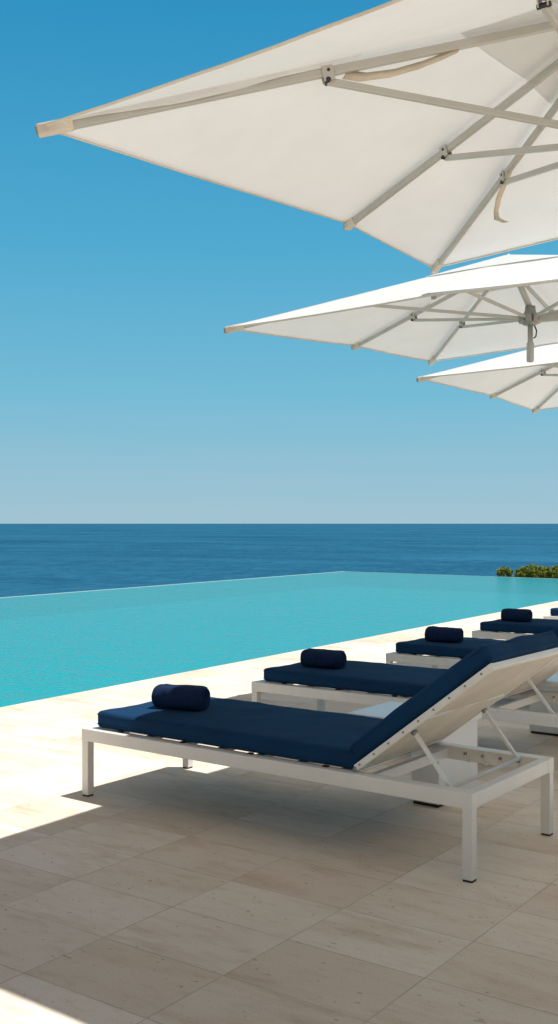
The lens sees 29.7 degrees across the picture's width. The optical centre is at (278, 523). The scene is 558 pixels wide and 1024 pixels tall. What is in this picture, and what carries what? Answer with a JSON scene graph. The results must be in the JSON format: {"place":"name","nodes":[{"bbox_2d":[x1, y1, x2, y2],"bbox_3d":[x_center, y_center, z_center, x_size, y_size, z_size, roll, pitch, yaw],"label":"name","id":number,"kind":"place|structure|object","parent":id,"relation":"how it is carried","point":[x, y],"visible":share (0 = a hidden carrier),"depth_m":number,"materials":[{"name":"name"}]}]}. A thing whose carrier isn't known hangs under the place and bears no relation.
{"place":"outdoors","nodes":[
{"label":"outdoors","id":0,"kind":"place"},
{"bbox_2d":[0,571,551,597],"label":"pool","id":1,"kind":"structure","parent":0,"point":[237,579],"depth_m":24.78,"materials":[{"name":"liquid"}]},
{"bbox_2d":[0,572,557,706],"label":"pool water","id":2,"kind":"structure","parent":1,"relation":"in","point":[55,645],"depth_m":15.02,"materials":[{"name":"teal liquid"}]},
{"bbox_2d":[0,601,557,1023],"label":"terrace","id":3,"kind":"structure","parent":0,"point":[140,887],"depth_m":3.90,"materials":[{"name":"stone"}]},
{"bbox_2d":[35,0,557,273],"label":"cantilever parasol","id":4,"kind":"object","parent":3,"relation":"on","point":[425,132],"visible":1,"depth_m":4.35,"materials":[{"name":"fabric"}]},
{"bbox_2d":[82,631,557,882],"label":"sun lounger","id":5,"kind":"object","parent":3,"relation":"on","point":[427,720],"visible":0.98,"depth_m":4.49,"materials":[{"name":"blue fabric"}]},
{"bbox_2d":[151,684,209,710],"bbox_3d":[-0.492,0.870,5.290,0.285,0.113,0.144,0,0,27],"label":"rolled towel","id":6,"kind":"object","parent":5,"relation":"on","point":[191,697],"visible":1,"depth_m":5.24,"materials":[{"name":"blue fabric"}]},
{"bbox_2d":[224,254,557,365],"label":"cantilever parasol","id":7,"kind":"object","parent":3,"relation":"on","point":[507,302],"visible":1,"depth_m":7.66,"materials":[{"name":"fabric"}]},
{"bbox_2d":[251,626,557,727],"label":"sun lounger","id":8,"kind":"object","parent":3,"relation":"on","point":[375,680],"visible":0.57,"depth_m":6.36,"materials":[{"name":"blue fabric"}]},
{"bbox_2d":[300,648,346,668],"bbox_3d":[0.286,0.870,6.798,0.290,0.112,0.145,0,0,31],"label":"rolled towel","id":9,"kind":"object","parent":8,"relation":"on","point":[325,658],"visible":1,"depth_m":6.74,"materials":[{"name":"blue fabric"}]},
{"bbox_2d":[347,701,481,807],"bbox_3d":[0.681,1.150,5.297,0.535,0.400,0.430,0,0,37],"label":"side table","id":10,"kind":"object","parent":3,"relation":"on","point":[455,771],"visible":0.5,"depth_m":5.17,"materials":[{"name":"white paint"}]},
{"bbox_2d":[386,637,506,695],"bbox_3d":[1.948,0.903,7.882,2.199,0.894,0.785,0,0,37],"label":"sun lounger","id":11,"kind":"object","parent":3,"relation":"on","point":[417,650],"visible":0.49,"depth_m":8.07,"materials":[{"name":"blue fabric"}]},
{"bbox_2d":[425,626,463,642],"bbox_3d":[1.295,0.870,8.258,0.290,0.112,0.151,0,0,33],"label":"rolled towel","id":12,"kind":"object","parent":11,"relation":"on","point":[443,634],"visible":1,"depth_m":8.20,"materials":[{"name":"blue fabric"}]},
{"bbox_2d":[416,344,557,413],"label":"cantilever parasol","id":13,"kind":"object","parent":3,"relation":"on","point":[517,378],"visible":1,"depth_m":9.91,"materials":[{"name":"fabric"}]},
{"bbox_2d":[472,618,557,639],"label":"sun lounger","id":14,"kind":"object","parent":3,"relation":"on","point":[496,629],"visible":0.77,"depth_m":9.77,"materials":[{"name":"blue fabric"}]},
{"bbox_2d":[501,608,532,621],"bbox_3d":[2.253,0.869,9.990,0.280,0.114,0.155,0,0,33],"label":"rolled towel","id":15,"kind":"object","parent":14,"relation":"on","point":[512,614],"visible":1,"depth_m":9.93,"materials":[{"name":"blue fabric"}]},
{"bbox_2d":[530,672,557,735],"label":"side table","id":16,"kind":"object","parent":3,"relation":"on","point":[550,684],"visible":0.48,"depth_m":6.70,"materials":[{"name":"white paint"}]},
{"bbox_2d":[543,608,557,618],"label":"sun lounger","id":17,"kind":"object","parent":3,"relation":"on","point":[554,613],"visible":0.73,"depth_m":11.50,"materials":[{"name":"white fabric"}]},
{"bbox_2d":[0,524,557,596],"bbox_3d":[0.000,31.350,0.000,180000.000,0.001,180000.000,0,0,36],"label":"sea","id":18,"kind":"structure","parent":0,"point":[36,559],"depth_m":1169.63,"materials":[{"name":"blue liquid"}]},
{"bbox_2d":[0,0,557,523],"label":"sky","id":19,"kind":"structure","parent":0,"point":[126,397],"materials":[{"name":"blue"}]},
{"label":"hillside","id":20,"kind":"structure","parent":0,"visible":0},
{"bbox_2d":[496,566,514,576],"bbox_3d":[6.112,2.335,28.507,0.477,2.401,0.459,0,0,-7],"label":"shrub","id":21,"kind":"object","parent":20,"relation":"on","point":[507,571],"visible":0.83,"depth_m":28.45,"materials":[{"name":"green plant"}]},
{"bbox_2d":[514,564,551,577],"bbox_3d":[6.864,2.377,28.308,1.130,2.650,0.953,0,0,36],"label":"shrub","id":22,"kind":"object","parent":20,"relation":"on","point":[530,571],"visible":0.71,"depth_m":28.10,"materials":[{"name":"green plant"}]},
{"bbox_2d":[545,565,557,578],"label":"shrub","id":23,"kind":"object","parent":20,"relation":"on","point":[553,571],"visible":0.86,"depth_m":27.91,"materials":[{"name":"green plant"}]}
]}

